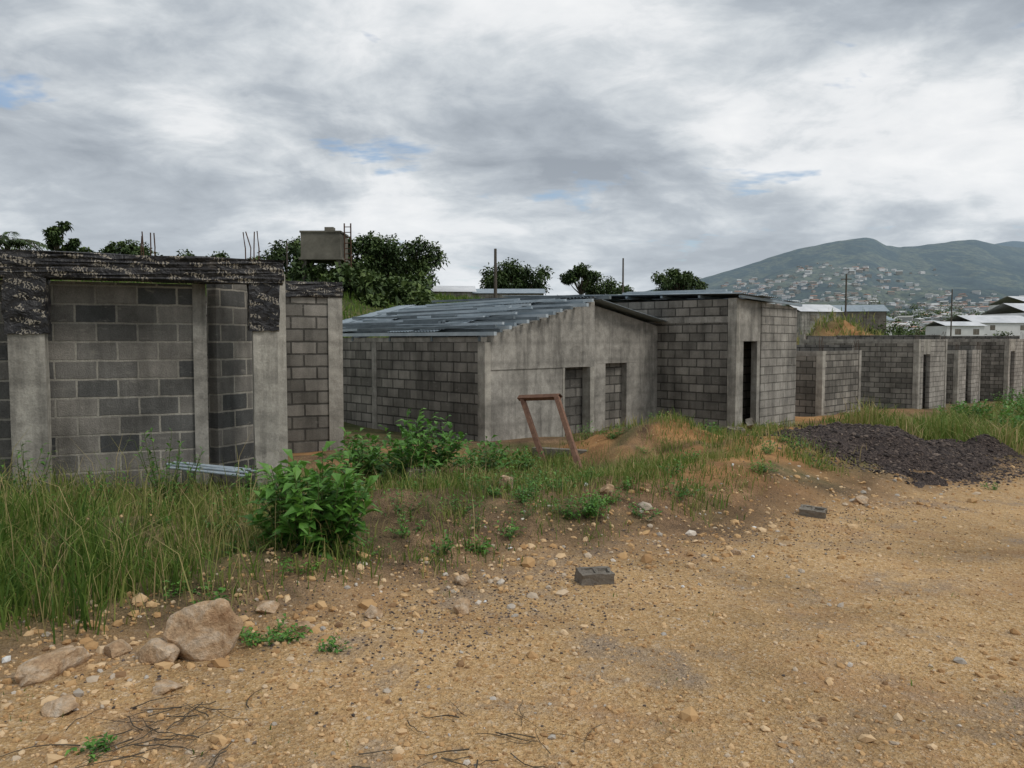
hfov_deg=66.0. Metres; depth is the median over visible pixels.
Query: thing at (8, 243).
palm tree
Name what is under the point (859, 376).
end column
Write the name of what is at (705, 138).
sky
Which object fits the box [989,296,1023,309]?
warehouse
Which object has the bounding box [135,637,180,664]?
rock
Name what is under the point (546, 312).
purlin
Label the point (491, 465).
broadleaf shrub
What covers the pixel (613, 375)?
opening infill
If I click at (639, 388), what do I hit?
facade
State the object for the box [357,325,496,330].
loose channel
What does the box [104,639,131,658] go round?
rock
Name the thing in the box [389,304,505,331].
zinc sheet
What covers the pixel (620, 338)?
facade
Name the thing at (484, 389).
corner column
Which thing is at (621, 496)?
weed
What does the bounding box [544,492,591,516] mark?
weed
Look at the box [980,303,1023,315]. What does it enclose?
warehouse
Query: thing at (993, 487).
weed
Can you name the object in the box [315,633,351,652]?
weed
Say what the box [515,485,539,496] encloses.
weed
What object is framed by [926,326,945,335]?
wall
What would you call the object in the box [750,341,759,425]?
facade
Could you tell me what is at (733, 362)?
corner column
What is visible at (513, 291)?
roof
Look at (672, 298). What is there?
purlin
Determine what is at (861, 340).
side ring beam
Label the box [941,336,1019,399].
side wall
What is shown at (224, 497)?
weed
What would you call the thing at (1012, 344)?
lintel
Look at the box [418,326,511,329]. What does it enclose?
purlin
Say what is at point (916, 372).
corner column
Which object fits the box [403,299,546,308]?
loose channel
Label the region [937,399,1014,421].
wild shrub
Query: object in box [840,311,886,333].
front wall
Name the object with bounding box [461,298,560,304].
loose channel
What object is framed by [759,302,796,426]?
facade
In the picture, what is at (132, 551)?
weed
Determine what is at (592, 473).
weed
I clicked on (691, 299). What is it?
zinc sheet
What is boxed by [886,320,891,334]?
front wall
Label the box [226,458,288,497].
tall weed
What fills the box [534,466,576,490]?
weed
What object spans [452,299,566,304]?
loose channel
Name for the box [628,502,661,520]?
weed
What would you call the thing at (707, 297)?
purlin
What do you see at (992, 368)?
side block wall
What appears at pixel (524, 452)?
weed
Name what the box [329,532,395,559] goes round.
weed
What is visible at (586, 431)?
weed
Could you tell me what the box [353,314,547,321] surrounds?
purlin
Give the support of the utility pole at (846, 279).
on the ground at (752, 622)
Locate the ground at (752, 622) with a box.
[0,280,1023,767]
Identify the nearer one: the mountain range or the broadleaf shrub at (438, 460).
the broadleaf shrub at (438, 460)
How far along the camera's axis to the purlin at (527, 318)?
15.90 m
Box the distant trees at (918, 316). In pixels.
[839,297,987,334]
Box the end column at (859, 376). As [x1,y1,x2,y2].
[857,350,861,411]
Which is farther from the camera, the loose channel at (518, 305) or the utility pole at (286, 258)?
the utility pole at (286, 258)
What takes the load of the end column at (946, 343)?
on the ground at (752, 622)
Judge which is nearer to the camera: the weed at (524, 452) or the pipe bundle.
the pipe bundle
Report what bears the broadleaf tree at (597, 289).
on the ground at (752, 622)
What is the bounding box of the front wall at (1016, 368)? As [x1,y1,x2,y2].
[1010,339,1023,400]
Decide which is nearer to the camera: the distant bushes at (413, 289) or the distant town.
the distant bushes at (413, 289)
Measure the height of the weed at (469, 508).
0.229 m
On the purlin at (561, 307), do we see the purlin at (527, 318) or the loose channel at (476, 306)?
the loose channel at (476, 306)
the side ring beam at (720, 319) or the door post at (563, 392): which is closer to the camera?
the door post at (563, 392)
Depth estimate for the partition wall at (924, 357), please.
31.26 m
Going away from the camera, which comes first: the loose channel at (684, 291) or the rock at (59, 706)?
the rock at (59, 706)
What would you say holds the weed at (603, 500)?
on the ground at (752, 622)
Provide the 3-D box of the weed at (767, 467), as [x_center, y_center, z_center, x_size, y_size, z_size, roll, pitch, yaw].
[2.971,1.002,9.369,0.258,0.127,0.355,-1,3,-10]
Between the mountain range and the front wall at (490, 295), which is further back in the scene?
the mountain range
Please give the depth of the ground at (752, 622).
4.54 m
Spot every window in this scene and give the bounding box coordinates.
[810,315,816,320]
[867,314,874,319]
[955,329,960,334]
[973,329,978,334]
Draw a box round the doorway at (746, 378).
[742,341,750,424]
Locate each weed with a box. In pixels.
[0,441,53,503]
[53,457,129,511]
[64,732,116,764]
[97,507,110,517]
[105,538,149,572]
[121,428,203,508]
[136,490,175,513]
[145,513,170,526]
[162,572,211,599]
[192,586,230,603]
[203,482,248,507]
[203,503,255,535]
[207,535,241,554]
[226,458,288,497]
[239,613,312,645]
[244,538,259,551]
[277,555,323,574]
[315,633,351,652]
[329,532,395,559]
[377,488,428,518]
[383,511,426,537]
[388,478,419,487]
[404,466,442,487]
[430,529,455,554]
[434,490,483,513]
[444,467,501,490]
[465,534,492,554]
[467,512,485,528]
[486,485,504,495]
[493,518,526,538]
[494,491,543,519]
[498,466,534,482]
[504,471,545,492]
[508,446,542,469]
[508,459,548,486]
[510,484,532,503]
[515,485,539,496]
[526,481,541,499]
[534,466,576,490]
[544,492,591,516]
[548,460,574,482]
[559,506,583,519]
[573,486,614,518]
[577,420,593,439]
[583,467,602,478]
[583,494,609,508]
[583,500,604,516]
[599,426,618,438]
[599,484,641,501]
[602,494,617,504]
[604,422,630,436]
[614,476,634,489]
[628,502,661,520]
[658,459,682,474]
[661,476,701,499]
[680,447,699,461]
[696,421,718,433]
[749,455,773,472]
[756,462,778,473]
[760,438,776,453]
[760,444,774,453]
[774,434,789,441]
[785,435,817,452]
[808,459,829,469]
[980,483,997,489]
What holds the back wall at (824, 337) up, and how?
on the ground at (752, 622)
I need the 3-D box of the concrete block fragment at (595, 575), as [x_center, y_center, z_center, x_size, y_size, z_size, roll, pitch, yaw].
[0.601,1.413,5.733,0.265,0.138,0.149,2,11,-17]
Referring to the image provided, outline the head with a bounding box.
[517,393,562,400]
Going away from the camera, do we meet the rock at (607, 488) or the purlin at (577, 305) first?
the rock at (607, 488)
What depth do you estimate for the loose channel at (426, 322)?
17.80 m
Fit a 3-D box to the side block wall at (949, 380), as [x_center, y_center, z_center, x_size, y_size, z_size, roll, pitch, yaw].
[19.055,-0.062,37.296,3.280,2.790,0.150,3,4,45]
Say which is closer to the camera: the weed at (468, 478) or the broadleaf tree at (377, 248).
the weed at (468, 478)
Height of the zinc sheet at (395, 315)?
0.801 m
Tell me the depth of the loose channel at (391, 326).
17.57 m
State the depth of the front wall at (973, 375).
37.67 m
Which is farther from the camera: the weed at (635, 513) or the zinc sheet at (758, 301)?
the zinc sheet at (758, 301)
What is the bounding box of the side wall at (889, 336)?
[836,335,940,405]
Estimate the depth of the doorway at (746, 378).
19.32 m
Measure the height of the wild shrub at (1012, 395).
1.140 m
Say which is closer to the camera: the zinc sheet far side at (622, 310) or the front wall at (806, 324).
the zinc sheet far side at (622, 310)
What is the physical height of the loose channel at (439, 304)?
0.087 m
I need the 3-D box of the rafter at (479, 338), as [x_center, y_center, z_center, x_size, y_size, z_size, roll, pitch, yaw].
[0.576,-1.324,16.119,0.060,0.899,3.400,3,4,45]
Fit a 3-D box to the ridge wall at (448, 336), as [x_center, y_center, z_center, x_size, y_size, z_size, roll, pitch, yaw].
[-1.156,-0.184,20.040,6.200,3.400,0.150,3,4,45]
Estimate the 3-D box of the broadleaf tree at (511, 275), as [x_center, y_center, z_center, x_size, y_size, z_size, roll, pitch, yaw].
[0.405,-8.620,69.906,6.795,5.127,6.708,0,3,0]
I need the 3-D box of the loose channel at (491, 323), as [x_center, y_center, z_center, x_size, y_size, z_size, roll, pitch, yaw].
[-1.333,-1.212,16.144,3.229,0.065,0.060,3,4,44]
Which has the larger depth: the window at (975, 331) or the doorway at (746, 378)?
the window at (975, 331)
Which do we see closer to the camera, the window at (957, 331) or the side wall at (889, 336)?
the side wall at (889, 336)
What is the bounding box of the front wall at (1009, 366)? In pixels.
[1008,339,1010,399]
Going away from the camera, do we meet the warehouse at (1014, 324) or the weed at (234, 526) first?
the weed at (234, 526)
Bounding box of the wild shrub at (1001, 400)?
[993,393,1023,406]
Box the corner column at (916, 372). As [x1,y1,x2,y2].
[912,339,920,408]
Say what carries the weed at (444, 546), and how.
on the ground at (752, 622)
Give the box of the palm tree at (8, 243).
[0,231,50,249]
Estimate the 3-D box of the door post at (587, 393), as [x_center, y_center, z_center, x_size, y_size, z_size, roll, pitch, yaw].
[1.665,0.645,17.217,0.140,2.050,0.220,-3,4,-45]
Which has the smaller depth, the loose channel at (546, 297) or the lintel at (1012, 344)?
the loose channel at (546, 297)
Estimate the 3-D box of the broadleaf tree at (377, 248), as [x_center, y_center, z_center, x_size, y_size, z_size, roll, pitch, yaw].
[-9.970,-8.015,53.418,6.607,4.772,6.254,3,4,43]
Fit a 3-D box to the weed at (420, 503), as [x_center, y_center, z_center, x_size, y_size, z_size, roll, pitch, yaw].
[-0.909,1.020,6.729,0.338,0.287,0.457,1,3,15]
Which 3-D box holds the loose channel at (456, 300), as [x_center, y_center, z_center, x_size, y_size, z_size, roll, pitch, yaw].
[-0.517,-2.099,19.516,0.060,0.130,4.995,-3,4,-41]
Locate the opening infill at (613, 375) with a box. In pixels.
[605,363,621,429]
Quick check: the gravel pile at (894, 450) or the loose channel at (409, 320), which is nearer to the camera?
the gravel pile at (894, 450)
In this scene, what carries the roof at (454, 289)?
on the front wall at (469, 294)
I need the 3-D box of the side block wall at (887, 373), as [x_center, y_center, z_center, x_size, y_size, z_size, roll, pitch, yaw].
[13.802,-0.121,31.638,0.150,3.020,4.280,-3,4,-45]
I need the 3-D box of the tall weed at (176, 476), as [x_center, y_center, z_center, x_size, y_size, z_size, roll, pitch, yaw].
[-3.344,0.835,7.698,0.694,0.835,0.785,-1,3,-11]
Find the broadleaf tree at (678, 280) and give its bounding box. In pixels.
[651,267,708,290]
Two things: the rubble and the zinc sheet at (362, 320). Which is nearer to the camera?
the rubble
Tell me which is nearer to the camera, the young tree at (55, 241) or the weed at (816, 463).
the weed at (816, 463)
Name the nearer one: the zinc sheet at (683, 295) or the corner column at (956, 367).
the zinc sheet at (683, 295)
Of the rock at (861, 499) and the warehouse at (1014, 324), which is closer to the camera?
the rock at (861, 499)
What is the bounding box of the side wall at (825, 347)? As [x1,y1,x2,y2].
[796,345,853,350]
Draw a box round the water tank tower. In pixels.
[299,223,351,286]
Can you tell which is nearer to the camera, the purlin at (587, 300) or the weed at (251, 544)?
the weed at (251, 544)
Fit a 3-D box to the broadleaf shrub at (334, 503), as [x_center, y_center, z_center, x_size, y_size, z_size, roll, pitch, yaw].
[-1.474,0.868,5.810,0.940,0.838,0.963,-2,4,-35]
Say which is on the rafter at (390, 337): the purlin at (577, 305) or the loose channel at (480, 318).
the purlin at (577, 305)
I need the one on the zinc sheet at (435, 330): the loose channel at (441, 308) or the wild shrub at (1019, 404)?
the loose channel at (441, 308)
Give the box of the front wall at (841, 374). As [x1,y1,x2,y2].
[824,350,858,414]
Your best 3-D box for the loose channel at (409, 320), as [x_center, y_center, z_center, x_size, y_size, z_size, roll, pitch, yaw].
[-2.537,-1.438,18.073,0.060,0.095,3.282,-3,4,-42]
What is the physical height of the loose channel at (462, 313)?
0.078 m
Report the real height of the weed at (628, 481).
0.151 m
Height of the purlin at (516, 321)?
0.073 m
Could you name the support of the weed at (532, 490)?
on the ground at (752, 622)
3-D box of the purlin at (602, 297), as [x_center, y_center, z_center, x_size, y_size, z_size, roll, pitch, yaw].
[-0.643,-2.009,19.686,7.785,0.071,0.070,3,4,45]
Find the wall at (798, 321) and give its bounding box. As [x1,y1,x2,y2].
[797,312,800,338]
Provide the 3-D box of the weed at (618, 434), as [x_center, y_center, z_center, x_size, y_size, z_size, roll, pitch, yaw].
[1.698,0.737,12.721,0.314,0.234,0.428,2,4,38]
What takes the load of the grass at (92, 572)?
on the ground at (752, 622)
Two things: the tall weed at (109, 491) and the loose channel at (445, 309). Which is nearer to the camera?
the tall weed at (109, 491)
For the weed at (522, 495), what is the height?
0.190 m
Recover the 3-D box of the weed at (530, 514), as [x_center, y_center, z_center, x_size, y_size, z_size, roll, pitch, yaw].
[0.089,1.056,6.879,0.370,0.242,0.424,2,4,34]
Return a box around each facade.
[487,301,594,369]
[491,368,561,440]
[592,363,605,430]
[594,306,657,363]
[621,362,656,427]
[739,341,743,425]
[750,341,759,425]
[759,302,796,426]
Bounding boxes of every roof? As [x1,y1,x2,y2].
[431,286,476,293]
[472,289,545,294]
[785,304,842,311]
[831,305,888,311]
[925,321,986,325]
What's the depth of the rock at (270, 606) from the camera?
4.81 m
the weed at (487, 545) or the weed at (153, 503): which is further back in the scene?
the weed at (153, 503)
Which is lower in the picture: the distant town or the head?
the head
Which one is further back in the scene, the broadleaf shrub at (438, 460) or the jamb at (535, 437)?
the jamb at (535, 437)
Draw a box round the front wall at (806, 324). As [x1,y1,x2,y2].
[800,312,839,335]
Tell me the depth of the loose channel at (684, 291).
19.16 m
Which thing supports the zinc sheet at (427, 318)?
on the purlin at (539, 315)
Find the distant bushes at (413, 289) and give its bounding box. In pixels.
[255,257,1014,335]
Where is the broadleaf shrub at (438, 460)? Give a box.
[365,408,478,476]
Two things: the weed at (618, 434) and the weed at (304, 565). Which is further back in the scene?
the weed at (618, 434)
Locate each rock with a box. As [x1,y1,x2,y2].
[14,645,92,686]
[41,694,78,717]
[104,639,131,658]
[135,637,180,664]
[151,679,182,694]
[255,600,278,613]
[293,621,313,632]
[365,605,382,618]
[453,597,470,614]
[454,574,468,585]
[499,475,512,488]
[600,484,613,494]
[730,549,741,554]
[852,495,868,504]
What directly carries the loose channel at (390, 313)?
on the zinc sheet at (362, 320)
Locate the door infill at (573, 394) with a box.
[564,367,582,433]
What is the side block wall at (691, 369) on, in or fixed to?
on the ground at (752, 622)
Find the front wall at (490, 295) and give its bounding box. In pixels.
[472,294,541,298]
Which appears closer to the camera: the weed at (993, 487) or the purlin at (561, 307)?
the weed at (993, 487)
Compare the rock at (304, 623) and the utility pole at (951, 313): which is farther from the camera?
the utility pole at (951, 313)
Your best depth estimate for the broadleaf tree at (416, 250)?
54.60 m
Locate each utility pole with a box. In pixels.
[286,242,287,279]
[494,249,496,297]
[622,258,623,292]
[841,274,851,315]
[950,289,952,335]
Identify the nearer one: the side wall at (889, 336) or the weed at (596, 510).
the weed at (596, 510)
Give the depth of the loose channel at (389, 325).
17.78 m
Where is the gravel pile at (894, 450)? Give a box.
[746,421,1023,489]
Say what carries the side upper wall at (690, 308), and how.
on the side ring beam at (720, 319)
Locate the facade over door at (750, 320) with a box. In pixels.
[740,299,760,340]
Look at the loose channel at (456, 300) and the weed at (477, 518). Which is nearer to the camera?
the weed at (477, 518)
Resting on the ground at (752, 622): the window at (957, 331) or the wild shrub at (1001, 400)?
the wild shrub at (1001, 400)
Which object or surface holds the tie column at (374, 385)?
on the ground at (752, 622)
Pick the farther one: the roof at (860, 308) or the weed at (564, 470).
the roof at (860, 308)
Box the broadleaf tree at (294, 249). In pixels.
[246,235,330,271]
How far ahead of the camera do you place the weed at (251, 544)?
5.83 m
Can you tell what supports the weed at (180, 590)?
on the ground at (752, 622)
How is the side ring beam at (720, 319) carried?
on the side block wall at (691, 369)
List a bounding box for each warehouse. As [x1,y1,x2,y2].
[946,315,1023,338]
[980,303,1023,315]
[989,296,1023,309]
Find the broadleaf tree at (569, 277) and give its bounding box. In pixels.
[559,262,603,294]
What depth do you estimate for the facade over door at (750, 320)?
18.32 m
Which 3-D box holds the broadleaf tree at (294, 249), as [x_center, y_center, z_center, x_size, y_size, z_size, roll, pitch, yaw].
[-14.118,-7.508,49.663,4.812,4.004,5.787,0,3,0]
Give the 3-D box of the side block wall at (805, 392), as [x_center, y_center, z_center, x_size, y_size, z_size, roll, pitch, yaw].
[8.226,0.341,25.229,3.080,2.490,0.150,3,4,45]
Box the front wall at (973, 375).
[967,350,979,402]
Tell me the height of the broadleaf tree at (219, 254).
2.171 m
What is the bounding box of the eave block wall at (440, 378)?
[343,342,477,440]
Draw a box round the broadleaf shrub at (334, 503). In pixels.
[240,441,382,559]
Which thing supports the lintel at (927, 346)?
attached to the front wall at (935, 374)
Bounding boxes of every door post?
[562,368,564,436]
[582,367,593,432]
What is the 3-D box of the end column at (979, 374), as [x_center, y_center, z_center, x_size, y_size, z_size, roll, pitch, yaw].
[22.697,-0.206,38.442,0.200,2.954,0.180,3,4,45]
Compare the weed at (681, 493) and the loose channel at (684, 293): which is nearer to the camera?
the weed at (681, 493)
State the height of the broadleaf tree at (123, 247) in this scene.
1.794 m
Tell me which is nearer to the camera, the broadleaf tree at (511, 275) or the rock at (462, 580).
the rock at (462, 580)
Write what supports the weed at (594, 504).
on the ground at (752, 622)
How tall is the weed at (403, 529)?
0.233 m
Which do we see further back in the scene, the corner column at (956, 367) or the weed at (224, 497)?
the corner column at (956, 367)
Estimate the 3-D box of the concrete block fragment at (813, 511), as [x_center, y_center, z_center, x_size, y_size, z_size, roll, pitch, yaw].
[3.199,1.380,8.385,0.275,0.138,0.150,6,17,28]
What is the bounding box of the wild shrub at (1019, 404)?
[998,398,1023,415]
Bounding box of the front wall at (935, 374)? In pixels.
[925,339,945,408]
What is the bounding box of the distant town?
[721,263,1023,331]
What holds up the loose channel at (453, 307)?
on the purlin at (561, 307)
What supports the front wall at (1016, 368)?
on the ground at (752, 622)
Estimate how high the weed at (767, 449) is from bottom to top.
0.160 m
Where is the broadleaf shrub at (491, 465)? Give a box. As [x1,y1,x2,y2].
[450,435,520,474]
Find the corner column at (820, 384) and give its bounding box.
[815,351,825,415]
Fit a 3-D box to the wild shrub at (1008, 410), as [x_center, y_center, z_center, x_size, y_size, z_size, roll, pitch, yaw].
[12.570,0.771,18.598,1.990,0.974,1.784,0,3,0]
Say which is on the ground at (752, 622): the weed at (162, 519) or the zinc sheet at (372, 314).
the weed at (162, 519)
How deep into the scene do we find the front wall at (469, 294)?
57.72 m
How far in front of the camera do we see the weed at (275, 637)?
4.39 m
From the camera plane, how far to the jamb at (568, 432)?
11.56 m
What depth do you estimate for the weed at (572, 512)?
7.08 m
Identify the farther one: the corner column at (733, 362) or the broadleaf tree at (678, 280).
the broadleaf tree at (678, 280)
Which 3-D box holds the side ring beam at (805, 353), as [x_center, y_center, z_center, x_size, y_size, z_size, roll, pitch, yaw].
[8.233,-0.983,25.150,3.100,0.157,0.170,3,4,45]
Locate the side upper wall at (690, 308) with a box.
[614,299,727,317]
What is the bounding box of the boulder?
[163,598,242,660]
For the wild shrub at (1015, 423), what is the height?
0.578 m
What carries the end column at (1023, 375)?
on the ground at (752, 622)
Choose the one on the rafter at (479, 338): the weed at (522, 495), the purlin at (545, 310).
the purlin at (545, 310)
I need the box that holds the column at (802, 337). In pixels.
[799,334,805,344]
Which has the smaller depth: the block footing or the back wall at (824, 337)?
the block footing
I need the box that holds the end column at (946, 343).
[944,339,947,407]
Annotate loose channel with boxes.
[342,318,445,323]
[343,321,440,324]
[343,322,461,328]
[343,325,450,326]
[343,325,467,330]
[348,316,484,322]
[352,315,456,318]
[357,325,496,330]
[363,320,444,321]
[377,307,510,313]
[386,308,476,314]
[395,303,530,311]
[397,306,532,315]
[398,307,490,310]
[400,306,494,309]
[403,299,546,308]
[409,311,513,315]
[411,305,511,308]
[416,322,503,324]
[417,312,516,317]
[418,316,514,320]
[426,298,519,305]
[431,295,561,301]
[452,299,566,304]
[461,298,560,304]
[471,294,583,300]
[622,291,731,294]
[627,289,726,293]
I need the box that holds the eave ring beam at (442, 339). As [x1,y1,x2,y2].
[343,337,487,341]
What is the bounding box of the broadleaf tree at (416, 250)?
[360,233,449,285]
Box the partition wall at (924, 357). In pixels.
[922,354,925,407]
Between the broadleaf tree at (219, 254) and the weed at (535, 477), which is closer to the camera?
the weed at (535, 477)
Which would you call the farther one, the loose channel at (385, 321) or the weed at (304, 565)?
the loose channel at (385, 321)
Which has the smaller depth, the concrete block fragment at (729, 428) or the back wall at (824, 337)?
the concrete block fragment at (729, 428)
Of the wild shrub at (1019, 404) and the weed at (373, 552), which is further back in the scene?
the wild shrub at (1019, 404)
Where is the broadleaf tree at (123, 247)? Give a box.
[78,239,162,255]
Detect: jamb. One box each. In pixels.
[520,399,545,461]
[554,394,582,472]
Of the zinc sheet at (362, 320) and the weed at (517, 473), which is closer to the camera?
the weed at (517, 473)
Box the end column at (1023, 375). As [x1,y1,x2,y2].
[1022,353,1023,396]
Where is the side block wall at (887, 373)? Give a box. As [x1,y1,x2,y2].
[804,343,913,407]
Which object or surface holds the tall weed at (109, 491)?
on the ground at (752, 622)
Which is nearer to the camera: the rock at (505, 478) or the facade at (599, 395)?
the rock at (505, 478)
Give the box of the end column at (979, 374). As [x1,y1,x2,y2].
[976,349,980,400]
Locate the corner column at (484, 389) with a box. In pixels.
[478,342,490,441]
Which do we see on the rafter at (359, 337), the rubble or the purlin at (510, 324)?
the purlin at (510, 324)
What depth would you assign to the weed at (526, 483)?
7.78 m
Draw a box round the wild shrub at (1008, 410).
[999,406,1023,422]
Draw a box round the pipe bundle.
[166,461,259,477]
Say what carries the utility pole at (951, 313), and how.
on the ground at (752, 622)
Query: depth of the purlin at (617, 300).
21.34 m
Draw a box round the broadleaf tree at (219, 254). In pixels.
[176,249,229,257]
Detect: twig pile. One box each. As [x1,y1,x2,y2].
[0,688,262,767]
[351,748,544,767]
[407,697,601,767]
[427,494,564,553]
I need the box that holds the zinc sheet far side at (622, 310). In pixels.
[566,296,665,321]
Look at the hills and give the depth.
2362.74 m
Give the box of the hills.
[649,238,1023,332]
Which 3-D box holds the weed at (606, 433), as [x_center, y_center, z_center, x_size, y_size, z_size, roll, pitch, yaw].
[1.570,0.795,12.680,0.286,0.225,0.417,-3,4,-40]
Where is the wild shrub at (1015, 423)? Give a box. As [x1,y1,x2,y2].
[984,416,1023,431]
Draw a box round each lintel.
[924,339,930,353]
[1011,339,1014,350]
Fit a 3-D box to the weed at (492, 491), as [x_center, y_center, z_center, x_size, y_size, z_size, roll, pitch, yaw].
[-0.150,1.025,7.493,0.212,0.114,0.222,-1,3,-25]
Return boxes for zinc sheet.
[342,305,413,322]
[343,305,444,331]
[354,305,425,321]
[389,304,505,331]
[399,306,475,324]
[412,302,534,331]
[503,293,758,297]
[605,298,783,301]
[611,295,777,298]
[613,300,800,302]
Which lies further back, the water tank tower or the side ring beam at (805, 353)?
the water tank tower
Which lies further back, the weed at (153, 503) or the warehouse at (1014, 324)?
the warehouse at (1014, 324)
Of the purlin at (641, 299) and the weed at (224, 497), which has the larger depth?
the purlin at (641, 299)
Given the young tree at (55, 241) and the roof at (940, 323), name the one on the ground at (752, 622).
the young tree at (55, 241)
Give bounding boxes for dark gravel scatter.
[4,461,1019,767]
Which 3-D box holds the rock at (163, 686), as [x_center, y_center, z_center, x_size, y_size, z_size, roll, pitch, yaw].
[-1.627,1.441,3.730,0.135,0.050,0.125,-1,3,-12]
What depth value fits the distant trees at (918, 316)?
872.25 m
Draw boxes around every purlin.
[343,329,501,332]
[343,332,496,335]
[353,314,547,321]
[356,309,562,316]
[361,311,555,319]
[362,306,572,314]
[371,303,588,312]
[395,301,584,310]
[399,299,593,309]
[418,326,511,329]
[419,296,610,305]
[443,320,528,323]
[447,317,538,321]
[497,323,516,325]
[603,299,635,301]
[625,296,661,301]
[660,296,690,300]
[698,295,722,299]
[739,295,801,306]
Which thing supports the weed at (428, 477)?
on the ground at (752, 622)
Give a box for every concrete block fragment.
[406,467,435,479]
[574,566,614,585]
[726,426,746,435]
[745,418,753,429]
[798,504,826,518]
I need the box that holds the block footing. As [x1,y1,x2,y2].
[532,447,586,458]
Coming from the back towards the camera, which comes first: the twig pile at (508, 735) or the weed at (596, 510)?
the weed at (596, 510)
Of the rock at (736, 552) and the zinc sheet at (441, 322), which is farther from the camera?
the zinc sheet at (441, 322)
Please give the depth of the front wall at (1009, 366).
40.17 m
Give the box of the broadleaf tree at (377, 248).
[316,230,415,279]
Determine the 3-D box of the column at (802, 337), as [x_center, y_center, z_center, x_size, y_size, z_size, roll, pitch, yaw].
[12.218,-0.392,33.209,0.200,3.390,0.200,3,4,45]
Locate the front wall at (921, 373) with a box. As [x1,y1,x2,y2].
[919,339,923,408]
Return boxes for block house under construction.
[0,231,343,493]
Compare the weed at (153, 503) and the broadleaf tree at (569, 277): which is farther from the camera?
the broadleaf tree at (569, 277)
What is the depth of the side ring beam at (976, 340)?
40.85 m
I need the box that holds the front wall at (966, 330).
[945,326,984,335]
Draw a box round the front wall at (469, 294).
[431,292,471,297]
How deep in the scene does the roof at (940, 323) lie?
98.87 m
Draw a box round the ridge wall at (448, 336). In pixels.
[403,336,477,337]
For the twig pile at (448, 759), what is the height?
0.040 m
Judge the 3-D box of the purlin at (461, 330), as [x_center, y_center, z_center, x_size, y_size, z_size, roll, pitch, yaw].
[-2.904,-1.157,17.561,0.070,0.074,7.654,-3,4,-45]
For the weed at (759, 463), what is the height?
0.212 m
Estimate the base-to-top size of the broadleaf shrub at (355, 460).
0.680 m
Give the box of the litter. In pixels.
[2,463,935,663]
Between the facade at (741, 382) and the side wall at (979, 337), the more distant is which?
the side wall at (979, 337)
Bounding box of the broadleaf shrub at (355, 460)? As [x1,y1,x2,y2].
[318,427,406,482]
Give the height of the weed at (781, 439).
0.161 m
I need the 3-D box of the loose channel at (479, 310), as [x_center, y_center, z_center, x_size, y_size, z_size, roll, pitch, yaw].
[-1.198,-1.652,18.024,4.303,0.116,0.060,3,4,41]
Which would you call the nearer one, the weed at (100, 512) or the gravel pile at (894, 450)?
the weed at (100, 512)
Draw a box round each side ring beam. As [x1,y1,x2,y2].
[646,316,727,323]
[796,351,815,355]
[804,339,913,342]
[948,339,1004,341]
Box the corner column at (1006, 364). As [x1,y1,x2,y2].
[1003,339,1009,399]
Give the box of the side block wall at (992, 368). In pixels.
[947,342,1004,400]
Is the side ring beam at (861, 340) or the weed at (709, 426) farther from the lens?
the side ring beam at (861, 340)
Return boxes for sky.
[0,0,1023,294]
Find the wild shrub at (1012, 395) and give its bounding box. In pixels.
[991,387,1023,403]
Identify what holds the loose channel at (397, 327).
on the zinc sheet at (395, 315)
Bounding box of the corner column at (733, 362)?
[726,298,740,426]
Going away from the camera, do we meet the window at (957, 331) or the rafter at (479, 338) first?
the rafter at (479, 338)
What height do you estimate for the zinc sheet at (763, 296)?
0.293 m
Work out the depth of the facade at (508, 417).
15.67 m
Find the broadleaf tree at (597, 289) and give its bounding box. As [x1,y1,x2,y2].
[576,276,635,294]
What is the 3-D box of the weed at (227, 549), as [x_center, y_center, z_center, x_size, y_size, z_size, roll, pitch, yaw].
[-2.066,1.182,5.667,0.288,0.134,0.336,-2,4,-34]
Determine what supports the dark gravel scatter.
on the ground at (752, 622)
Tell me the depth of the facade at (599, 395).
17.83 m
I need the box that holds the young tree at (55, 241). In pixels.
[42,221,81,251]
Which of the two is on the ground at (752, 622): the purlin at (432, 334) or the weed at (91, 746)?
the weed at (91, 746)
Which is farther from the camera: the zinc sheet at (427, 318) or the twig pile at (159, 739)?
the zinc sheet at (427, 318)
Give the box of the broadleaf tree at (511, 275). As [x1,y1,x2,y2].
[478,257,554,294]
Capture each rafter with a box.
[351,336,369,340]
[389,336,406,340]
[430,336,447,340]
[478,302,586,340]
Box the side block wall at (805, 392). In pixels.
[795,356,815,416]
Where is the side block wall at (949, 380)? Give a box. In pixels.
[946,353,953,403]
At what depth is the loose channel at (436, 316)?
18.92 m
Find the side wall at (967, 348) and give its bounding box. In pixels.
[947,346,975,401]
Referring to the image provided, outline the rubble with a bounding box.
[1,463,1019,708]
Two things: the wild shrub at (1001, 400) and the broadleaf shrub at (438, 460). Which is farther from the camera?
the wild shrub at (1001, 400)
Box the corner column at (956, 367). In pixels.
[952,350,959,403]
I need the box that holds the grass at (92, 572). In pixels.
[0,246,1023,765]
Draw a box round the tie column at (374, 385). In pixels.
[372,342,376,428]
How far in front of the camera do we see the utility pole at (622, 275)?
64.57 m
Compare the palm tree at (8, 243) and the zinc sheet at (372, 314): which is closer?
the zinc sheet at (372, 314)
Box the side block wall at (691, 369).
[652,322,727,430]
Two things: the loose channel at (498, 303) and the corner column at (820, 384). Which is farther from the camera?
the corner column at (820, 384)
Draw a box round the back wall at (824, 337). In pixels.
[806,336,837,338]
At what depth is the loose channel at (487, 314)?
16.82 m

